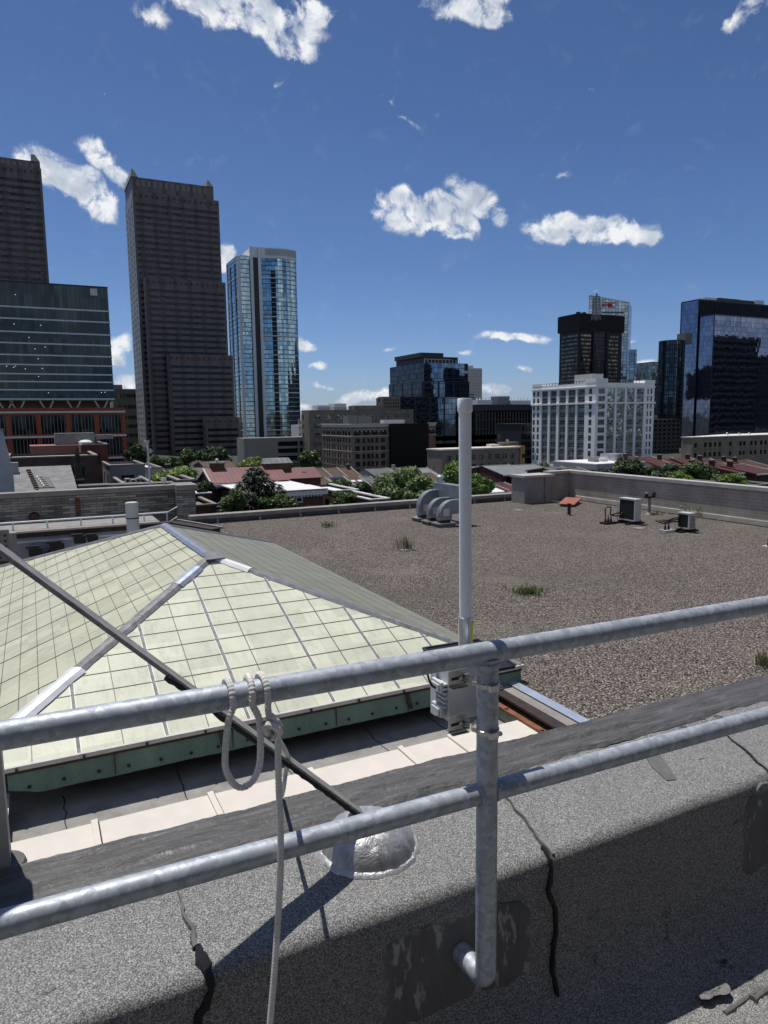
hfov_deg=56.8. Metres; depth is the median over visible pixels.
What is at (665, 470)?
tree
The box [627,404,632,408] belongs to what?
bay window
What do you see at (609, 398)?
bay window
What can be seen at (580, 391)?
bay window
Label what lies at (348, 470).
row house
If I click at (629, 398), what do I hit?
bay window
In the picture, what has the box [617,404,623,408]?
bay window
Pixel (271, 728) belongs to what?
rope
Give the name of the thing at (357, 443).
brick building
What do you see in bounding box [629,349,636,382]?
glass tower
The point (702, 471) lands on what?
tree
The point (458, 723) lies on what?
mounting bracket
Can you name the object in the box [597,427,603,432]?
window
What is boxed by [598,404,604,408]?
window
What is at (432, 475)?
row house
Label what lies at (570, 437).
bay window
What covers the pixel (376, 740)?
membrane lap
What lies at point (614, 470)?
tree
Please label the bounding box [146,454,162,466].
tree
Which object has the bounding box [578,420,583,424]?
bay window
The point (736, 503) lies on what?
tall parapet
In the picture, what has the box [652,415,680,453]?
building
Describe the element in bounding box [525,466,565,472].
row house
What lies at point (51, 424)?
podium window
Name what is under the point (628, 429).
bay window
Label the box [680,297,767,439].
glass tower
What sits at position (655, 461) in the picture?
row house
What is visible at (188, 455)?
tree
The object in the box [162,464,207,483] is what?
row house
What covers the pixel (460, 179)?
sky
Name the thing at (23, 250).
granite tower
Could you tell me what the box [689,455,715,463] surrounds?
row house
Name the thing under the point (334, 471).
row house
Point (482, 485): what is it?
tree
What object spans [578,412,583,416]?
bay window
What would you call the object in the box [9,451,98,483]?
building
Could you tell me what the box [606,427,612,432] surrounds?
bay window
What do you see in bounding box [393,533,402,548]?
weed
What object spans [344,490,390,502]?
building
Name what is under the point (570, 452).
bay window
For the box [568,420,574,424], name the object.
bay window
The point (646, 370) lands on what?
glass tower
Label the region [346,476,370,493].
row house
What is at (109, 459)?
podium window
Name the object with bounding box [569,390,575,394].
bay window
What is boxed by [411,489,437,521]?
gooseneck duct
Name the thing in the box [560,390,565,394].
bay window
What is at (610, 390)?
bay window
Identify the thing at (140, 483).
roof hatch box
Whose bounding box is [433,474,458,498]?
duct plenum
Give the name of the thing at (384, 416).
window
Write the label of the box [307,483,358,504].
building
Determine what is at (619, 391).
bay window
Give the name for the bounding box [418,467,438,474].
row house
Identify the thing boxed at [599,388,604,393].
window
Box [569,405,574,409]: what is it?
bay window
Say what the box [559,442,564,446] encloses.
bay window
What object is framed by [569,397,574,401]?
bay window
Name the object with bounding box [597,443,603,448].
window
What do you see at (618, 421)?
bay window
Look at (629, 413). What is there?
bay window
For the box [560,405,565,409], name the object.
bay window
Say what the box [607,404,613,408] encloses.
bay window
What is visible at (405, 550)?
drain slab
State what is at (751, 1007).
roofing sheet lap
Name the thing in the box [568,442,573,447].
bay window
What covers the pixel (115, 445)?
podium window
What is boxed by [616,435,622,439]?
bay window
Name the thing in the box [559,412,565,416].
bay window
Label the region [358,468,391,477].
row house
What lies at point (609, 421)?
bay window
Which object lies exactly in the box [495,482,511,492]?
row house
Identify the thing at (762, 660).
weed
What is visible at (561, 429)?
bay window
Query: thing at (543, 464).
tree
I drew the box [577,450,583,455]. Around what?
bay window
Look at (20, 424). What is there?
podium window
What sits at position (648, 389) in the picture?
window
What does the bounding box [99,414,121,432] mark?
podium window
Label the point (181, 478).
building
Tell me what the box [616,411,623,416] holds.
bay window
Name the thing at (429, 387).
glass office block
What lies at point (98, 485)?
roof hatch box
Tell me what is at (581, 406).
bay window
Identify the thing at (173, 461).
tree
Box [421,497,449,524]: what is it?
gooseneck duct
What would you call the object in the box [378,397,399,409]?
concrete block
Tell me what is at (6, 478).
white gable
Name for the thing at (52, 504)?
brick clad wall
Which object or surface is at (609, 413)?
bay window
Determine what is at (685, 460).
row house
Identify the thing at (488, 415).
laboratory building
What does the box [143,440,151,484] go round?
camera mast
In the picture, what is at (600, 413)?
window
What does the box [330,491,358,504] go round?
tree
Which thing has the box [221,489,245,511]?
tree
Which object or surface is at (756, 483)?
building
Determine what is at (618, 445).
bay window
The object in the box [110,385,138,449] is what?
office building
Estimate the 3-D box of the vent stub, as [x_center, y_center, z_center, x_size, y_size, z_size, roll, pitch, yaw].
[8.982,-0.130,34.477,0.318,0.580,0.318,-4,8,-26]
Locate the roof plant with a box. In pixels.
[125,478,140,482]
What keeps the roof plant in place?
on the building at (122, 480)
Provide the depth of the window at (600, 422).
286.83 m
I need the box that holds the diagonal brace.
[0,543,363,814]
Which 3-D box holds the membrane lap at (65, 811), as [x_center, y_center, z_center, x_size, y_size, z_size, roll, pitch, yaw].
[-4.188,4.074,9.356,0.050,0.020,1.442,-4,8,-26]
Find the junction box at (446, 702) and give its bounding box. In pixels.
[427,666,476,720]
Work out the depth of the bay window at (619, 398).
290.64 m
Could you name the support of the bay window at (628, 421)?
in the building at (584, 416)
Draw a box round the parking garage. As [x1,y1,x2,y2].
[237,436,302,465]
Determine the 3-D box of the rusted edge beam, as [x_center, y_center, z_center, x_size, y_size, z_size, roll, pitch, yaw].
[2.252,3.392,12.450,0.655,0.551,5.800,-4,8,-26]
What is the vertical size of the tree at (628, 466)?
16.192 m
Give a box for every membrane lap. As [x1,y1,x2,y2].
[62,795,66,828]
[176,770,187,799]
[364,729,388,750]
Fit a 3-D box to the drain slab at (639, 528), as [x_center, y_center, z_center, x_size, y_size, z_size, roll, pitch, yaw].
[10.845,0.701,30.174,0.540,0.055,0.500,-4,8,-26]
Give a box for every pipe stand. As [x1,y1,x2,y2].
[600,500,622,524]
[655,517,679,532]
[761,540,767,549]
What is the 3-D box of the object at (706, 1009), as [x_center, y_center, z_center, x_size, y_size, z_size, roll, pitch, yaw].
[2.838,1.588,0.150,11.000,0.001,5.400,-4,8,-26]
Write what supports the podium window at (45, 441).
in the glass office block at (56, 372)
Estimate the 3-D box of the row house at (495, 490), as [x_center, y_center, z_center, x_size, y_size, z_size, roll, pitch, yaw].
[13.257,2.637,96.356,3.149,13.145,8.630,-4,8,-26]
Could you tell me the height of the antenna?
0.631 m
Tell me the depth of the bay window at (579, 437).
294.35 m
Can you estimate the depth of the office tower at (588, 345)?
688.58 m
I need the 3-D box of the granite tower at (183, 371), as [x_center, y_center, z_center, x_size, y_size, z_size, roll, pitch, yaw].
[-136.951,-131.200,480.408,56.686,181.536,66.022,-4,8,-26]
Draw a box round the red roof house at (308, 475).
[285,467,322,484]
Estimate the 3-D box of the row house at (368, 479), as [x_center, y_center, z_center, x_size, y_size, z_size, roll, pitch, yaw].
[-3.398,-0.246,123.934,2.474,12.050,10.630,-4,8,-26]
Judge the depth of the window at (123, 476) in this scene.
81.32 m
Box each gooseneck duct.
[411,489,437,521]
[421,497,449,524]
[430,499,458,527]
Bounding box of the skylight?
[0,523,524,791]
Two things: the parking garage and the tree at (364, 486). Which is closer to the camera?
the tree at (364, 486)
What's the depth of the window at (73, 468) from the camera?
73.61 m
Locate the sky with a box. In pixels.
[0,0,767,419]
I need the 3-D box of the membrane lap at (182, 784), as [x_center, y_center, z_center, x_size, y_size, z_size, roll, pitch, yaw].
[-2.803,3.967,10.030,0.054,0.024,1.441,-4,8,-26]
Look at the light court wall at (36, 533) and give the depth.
30.36 m
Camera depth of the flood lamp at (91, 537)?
29.68 m
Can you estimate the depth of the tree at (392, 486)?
74.60 m
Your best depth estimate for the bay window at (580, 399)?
292.20 m
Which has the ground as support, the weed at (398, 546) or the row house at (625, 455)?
the row house at (625, 455)
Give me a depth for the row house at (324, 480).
113.67 m
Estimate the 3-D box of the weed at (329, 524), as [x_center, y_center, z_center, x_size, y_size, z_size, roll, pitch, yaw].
[-2.465,0.533,31.805,0.800,0.299,0.883,-4,8,-26]
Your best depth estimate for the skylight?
12.75 m
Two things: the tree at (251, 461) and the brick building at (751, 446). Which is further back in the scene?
the brick building at (751, 446)
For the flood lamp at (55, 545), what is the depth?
29.09 m
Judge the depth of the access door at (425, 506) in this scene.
33.03 m
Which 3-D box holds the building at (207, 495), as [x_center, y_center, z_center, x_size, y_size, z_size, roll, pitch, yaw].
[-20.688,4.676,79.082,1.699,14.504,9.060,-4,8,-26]
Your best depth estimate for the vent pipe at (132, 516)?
28.97 m
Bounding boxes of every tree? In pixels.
[122,443,151,462]
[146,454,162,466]
[150,465,198,481]
[159,456,183,468]
[178,447,197,467]
[195,446,232,461]
[197,480,214,492]
[217,466,286,512]
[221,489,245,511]
[236,456,262,466]
[257,492,297,509]
[297,448,322,467]
[324,478,352,486]
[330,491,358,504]
[350,481,371,492]
[369,465,432,500]
[402,474,432,499]
[435,460,458,483]
[471,473,495,494]
[535,462,549,466]
[595,467,621,473]
[611,457,644,475]
[645,463,688,477]
[667,471,692,479]
[680,461,719,480]
[715,473,748,484]
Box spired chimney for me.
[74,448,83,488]
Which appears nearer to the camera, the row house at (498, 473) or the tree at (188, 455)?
the row house at (498, 473)
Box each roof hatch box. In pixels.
[78,483,109,488]
[108,482,137,486]
[125,482,145,485]
[144,481,174,484]
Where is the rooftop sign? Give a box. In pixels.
[602,302,614,307]
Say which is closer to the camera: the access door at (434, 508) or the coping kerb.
the access door at (434, 508)
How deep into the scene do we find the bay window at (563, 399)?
302.36 m
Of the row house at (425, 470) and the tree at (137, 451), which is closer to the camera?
the tree at (137, 451)
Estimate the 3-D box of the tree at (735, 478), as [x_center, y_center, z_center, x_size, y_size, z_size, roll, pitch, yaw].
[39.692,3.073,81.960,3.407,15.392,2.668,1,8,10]
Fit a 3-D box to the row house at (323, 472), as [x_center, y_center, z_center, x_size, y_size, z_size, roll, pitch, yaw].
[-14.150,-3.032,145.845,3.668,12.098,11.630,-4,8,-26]
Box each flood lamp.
[26,545,42,556]
[46,540,64,551]
[71,533,85,543]
[85,533,97,541]
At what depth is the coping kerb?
35.67 m
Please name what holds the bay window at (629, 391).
in the building at (584, 416)
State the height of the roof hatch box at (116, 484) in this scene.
1.160 m
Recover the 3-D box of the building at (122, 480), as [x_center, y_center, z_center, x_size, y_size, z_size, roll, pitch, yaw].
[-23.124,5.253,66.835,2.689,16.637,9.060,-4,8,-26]
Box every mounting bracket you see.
[448,668,469,689]
[448,713,469,735]
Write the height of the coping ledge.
0.345 m
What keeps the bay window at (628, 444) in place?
in the building at (584, 416)
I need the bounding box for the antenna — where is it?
[457,398,472,645]
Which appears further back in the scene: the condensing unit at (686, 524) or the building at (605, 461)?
the building at (605, 461)
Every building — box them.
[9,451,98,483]
[30,432,112,482]
[102,460,145,482]
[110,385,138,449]
[113,476,152,482]
[145,462,161,478]
[166,475,195,499]
[195,489,211,500]
[291,415,301,436]
[301,404,412,466]
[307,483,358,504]
[321,415,500,471]
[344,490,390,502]
[426,439,524,474]
[455,396,531,442]
[495,423,531,463]
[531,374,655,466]
[553,453,645,470]
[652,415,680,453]
[681,433,767,464]
[693,479,767,485]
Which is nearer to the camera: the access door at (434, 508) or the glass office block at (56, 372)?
the access door at (434, 508)
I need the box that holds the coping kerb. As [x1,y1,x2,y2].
[188,492,511,523]
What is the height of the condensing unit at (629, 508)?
1.133 m
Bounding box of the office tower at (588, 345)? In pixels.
[557,312,624,384]
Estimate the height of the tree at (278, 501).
15.907 m
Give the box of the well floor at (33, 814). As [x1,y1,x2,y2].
[6,707,504,842]
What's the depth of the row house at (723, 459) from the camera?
132.63 m
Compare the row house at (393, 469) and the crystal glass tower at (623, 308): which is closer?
the row house at (393, 469)
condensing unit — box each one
[614,497,644,524]
[675,511,698,532]
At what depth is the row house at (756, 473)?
101.38 m
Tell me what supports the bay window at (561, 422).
in the building at (584, 416)
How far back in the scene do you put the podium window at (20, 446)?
375.75 m
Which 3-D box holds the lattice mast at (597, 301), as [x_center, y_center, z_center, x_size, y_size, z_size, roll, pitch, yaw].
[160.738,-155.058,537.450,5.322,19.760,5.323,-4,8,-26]
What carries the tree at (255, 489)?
on the ground
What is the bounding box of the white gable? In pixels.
[0,429,14,492]
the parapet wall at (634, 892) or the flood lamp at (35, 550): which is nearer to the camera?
the parapet wall at (634, 892)
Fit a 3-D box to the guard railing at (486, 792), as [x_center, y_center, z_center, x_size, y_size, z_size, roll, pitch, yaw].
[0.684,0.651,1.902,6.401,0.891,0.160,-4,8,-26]
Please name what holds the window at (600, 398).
in the building at (584, 416)
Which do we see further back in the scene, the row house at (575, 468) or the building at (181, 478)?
the row house at (575, 468)
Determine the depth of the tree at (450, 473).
82.15 m
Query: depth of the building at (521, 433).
325.68 m
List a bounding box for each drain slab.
[397,548,414,551]
[631,527,647,529]
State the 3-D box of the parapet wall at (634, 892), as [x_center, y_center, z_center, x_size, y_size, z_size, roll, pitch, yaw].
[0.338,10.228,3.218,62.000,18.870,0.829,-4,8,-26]
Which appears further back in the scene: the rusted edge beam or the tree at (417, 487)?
the tree at (417, 487)
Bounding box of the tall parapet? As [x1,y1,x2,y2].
[509,469,767,722]
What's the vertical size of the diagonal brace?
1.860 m
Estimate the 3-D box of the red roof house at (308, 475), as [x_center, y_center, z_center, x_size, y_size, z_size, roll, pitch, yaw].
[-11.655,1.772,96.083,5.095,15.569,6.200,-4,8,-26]
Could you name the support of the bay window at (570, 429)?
in the building at (584, 416)
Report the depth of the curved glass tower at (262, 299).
532.21 m
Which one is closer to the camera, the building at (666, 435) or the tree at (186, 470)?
the tree at (186, 470)
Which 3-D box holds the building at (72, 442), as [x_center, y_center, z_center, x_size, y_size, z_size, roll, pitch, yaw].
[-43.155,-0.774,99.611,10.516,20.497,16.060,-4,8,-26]
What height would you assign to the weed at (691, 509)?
0.730 m
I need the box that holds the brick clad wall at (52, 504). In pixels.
[0,482,197,524]
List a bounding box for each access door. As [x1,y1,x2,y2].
[417,504,428,510]
[427,507,437,513]
[437,509,448,515]
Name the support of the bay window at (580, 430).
in the building at (584, 416)
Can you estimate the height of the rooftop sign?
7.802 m
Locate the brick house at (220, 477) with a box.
[196,457,327,511]
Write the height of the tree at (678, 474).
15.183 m
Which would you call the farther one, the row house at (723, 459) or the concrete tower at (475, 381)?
the concrete tower at (475, 381)
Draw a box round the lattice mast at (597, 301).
[591,293,600,320]
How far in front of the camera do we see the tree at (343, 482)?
95.72 m
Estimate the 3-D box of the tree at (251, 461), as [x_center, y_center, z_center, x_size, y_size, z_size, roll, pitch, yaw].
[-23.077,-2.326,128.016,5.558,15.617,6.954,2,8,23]
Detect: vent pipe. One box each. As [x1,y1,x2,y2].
[125,502,139,532]
[644,491,655,513]
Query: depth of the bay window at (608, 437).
290.35 m
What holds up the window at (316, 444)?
in the loft building at (315, 418)
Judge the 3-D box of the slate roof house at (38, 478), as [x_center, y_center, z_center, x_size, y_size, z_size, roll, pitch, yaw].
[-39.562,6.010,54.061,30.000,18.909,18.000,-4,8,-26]
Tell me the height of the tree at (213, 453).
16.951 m
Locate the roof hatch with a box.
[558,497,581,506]
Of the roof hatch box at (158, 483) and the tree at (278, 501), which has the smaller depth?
the roof hatch box at (158, 483)
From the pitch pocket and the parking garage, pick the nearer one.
the pitch pocket
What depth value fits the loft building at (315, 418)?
331.81 m
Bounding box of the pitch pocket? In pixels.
[317,806,419,879]
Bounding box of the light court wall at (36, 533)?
[0,514,172,558]
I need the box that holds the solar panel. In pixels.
[422,638,515,670]
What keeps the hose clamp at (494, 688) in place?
attached to the guard railing at (486, 792)
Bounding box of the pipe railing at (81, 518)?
[0,506,177,530]
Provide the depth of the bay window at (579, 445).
294.71 m
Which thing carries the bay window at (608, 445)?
in the building at (584, 416)
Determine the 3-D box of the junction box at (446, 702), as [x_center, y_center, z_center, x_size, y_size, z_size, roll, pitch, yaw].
[0.175,0.401,1.679,0.176,0.161,0.077,-4,8,-26]
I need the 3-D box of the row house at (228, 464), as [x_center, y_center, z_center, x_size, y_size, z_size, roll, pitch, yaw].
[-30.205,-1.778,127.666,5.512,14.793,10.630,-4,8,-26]
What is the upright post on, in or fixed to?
on the parapet wall at (634, 892)
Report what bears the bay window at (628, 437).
in the building at (584, 416)
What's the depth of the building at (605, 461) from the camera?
128.80 m
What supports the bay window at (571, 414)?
in the building at (584, 416)
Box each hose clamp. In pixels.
[471,675,502,692]
[471,720,502,739]
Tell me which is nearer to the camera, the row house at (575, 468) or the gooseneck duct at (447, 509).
the gooseneck duct at (447, 509)
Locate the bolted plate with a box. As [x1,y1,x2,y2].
[0,529,17,564]
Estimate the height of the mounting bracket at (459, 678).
0.040 m
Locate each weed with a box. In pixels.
[320,521,335,527]
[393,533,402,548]
[402,534,420,549]
[502,581,555,597]
[673,505,702,517]
[754,647,767,671]
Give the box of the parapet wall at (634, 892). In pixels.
[0,674,767,1023]
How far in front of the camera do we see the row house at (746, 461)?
132.02 m
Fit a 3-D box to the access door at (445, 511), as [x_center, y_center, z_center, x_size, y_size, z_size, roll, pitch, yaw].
[2.608,0.018,31.312,0.563,0.320,0.152,-1,8,0]
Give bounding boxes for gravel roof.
[207,499,767,719]
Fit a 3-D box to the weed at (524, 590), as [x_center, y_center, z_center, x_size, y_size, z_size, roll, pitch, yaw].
[3.989,2.070,19.418,1.475,0.299,1.172,0,8,2]
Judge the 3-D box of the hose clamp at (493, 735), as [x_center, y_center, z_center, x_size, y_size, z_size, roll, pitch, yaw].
[0.230,0.489,1.602,0.060,0.014,0.081,-4,8,-26]
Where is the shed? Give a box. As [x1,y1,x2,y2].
[196,497,216,513]
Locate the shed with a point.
(204, 505)
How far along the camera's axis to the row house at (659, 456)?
131.93 m
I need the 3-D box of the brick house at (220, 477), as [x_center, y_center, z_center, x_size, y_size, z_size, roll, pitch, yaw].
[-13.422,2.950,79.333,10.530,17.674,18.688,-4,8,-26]
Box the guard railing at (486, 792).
[0,596,767,986]
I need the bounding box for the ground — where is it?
[109,447,680,468]
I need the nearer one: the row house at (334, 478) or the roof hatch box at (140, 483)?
the roof hatch box at (140, 483)
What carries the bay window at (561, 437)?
in the building at (584, 416)
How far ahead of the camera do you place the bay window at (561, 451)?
305.22 m
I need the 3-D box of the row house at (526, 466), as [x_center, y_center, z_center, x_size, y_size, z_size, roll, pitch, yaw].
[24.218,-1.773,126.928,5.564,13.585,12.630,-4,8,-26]
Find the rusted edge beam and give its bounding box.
[498,680,588,731]
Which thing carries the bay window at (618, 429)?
in the building at (584, 416)
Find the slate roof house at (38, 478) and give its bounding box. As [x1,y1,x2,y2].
[11,462,76,491]
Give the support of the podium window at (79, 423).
in the glass office block at (56, 372)
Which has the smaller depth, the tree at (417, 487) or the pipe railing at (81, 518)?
the pipe railing at (81, 518)
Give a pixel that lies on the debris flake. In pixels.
(717, 988)
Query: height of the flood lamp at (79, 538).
0.382 m
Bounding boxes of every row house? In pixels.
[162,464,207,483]
[193,460,235,468]
[316,468,331,476]
[321,477,330,484]
[324,467,347,476]
[326,476,354,485]
[338,464,361,476]
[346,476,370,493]
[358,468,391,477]
[361,476,374,493]
[385,464,405,471]
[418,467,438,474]
[420,472,437,481]
[471,464,526,484]
[472,485,507,493]
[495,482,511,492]
[512,464,541,469]
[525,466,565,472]
[556,467,588,470]
[620,453,654,475]
[635,456,668,466]
[652,454,681,465]
[669,454,695,464]
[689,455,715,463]
[709,459,745,474]
[715,456,742,464]
[720,461,767,481]
[732,457,767,468]
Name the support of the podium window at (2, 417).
in the glass office block at (56, 372)
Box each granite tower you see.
[0,154,48,282]
[124,169,239,454]
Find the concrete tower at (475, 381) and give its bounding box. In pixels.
[468,366,481,399]
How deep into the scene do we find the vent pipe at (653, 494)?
34.52 m
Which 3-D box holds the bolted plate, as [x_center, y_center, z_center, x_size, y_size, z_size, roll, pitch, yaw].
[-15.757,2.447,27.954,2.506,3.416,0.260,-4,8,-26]
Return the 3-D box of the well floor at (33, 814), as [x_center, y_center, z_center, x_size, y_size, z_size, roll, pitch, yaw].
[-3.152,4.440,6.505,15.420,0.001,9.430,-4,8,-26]
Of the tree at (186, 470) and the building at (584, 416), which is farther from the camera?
the building at (584, 416)
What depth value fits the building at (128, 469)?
81.45 m
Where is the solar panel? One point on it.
(507, 664)
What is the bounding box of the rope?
[221,671,290,1023]
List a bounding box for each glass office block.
[0,280,126,460]
[376,352,472,443]
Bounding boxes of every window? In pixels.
[0,415,5,434]
[10,415,36,434]
[12,439,37,453]
[41,415,65,433]
[42,438,54,444]
[70,415,94,432]
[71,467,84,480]
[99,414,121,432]
[100,437,123,454]
[109,459,123,460]
[121,475,133,477]
[295,496,302,502]
[314,442,320,446]
[382,414,387,418]
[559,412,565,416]
[559,420,564,424]
[559,427,564,431]
[559,435,564,439]
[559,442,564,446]
[559,449,564,454]
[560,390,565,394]
[560,397,565,402]
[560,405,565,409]
[568,412,574,416]
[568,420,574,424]
[568,427,574,432]
[568,435,574,439]
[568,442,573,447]
[568,450,573,454]
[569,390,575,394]
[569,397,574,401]
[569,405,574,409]
[577,427,583,432]
[577,435,583,439]
[577,443,583,447]
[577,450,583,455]
[578,389,584,394]
[578,396,584,401]
[578,404,584,409]
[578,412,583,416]
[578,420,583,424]
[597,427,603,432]
[597,435,603,440]
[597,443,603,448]
[598,396,604,400]
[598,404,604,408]
[598,411,604,416]
[598,419,603,424]
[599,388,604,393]
[606,419,612,424]
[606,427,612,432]
[606,435,612,439]
[606,443,612,447]
[607,388,613,393]
[607,396,613,400]
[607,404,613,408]
[607,411,613,416]
[615,442,622,447]
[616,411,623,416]
[616,419,622,423]
[616,427,622,431]
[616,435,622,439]
[617,388,623,393]
[617,396,623,400]
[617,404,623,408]
[625,442,631,446]
[626,411,632,415]
[626,419,632,423]
[626,427,632,431]
[626,434,631,439]
[627,389,633,393]
[627,396,633,400]
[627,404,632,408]
[645,389,651,456]
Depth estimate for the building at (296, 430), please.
427.32 m
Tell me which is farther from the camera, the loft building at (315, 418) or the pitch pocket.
the loft building at (315, 418)
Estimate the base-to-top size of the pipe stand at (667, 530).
0.618 m
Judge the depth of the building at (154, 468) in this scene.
93.57 m
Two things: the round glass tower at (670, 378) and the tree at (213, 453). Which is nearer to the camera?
the tree at (213, 453)
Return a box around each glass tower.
[226,246,300,437]
[589,295,631,382]
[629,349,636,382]
[636,362,657,414]
[656,333,692,446]
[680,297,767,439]
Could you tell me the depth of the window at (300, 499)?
71.21 m
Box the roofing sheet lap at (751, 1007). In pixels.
[700,985,767,1023]
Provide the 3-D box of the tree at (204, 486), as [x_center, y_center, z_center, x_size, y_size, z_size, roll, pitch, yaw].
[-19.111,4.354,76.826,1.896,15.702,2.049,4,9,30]
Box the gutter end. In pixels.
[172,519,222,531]
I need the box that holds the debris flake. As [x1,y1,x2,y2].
[695,980,730,998]
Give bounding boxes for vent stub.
[567,503,571,515]
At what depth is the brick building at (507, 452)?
221.22 m
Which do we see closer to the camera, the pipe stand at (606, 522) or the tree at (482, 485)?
the pipe stand at (606, 522)
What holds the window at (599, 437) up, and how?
in the building at (584, 416)
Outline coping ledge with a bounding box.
[11,720,538,861]
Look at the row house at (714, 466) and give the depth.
103.00 m
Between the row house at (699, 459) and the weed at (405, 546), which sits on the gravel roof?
the weed at (405, 546)
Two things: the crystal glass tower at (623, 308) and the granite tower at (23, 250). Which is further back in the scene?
the crystal glass tower at (623, 308)
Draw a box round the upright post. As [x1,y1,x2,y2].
[0,751,27,874]
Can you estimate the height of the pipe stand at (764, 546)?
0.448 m

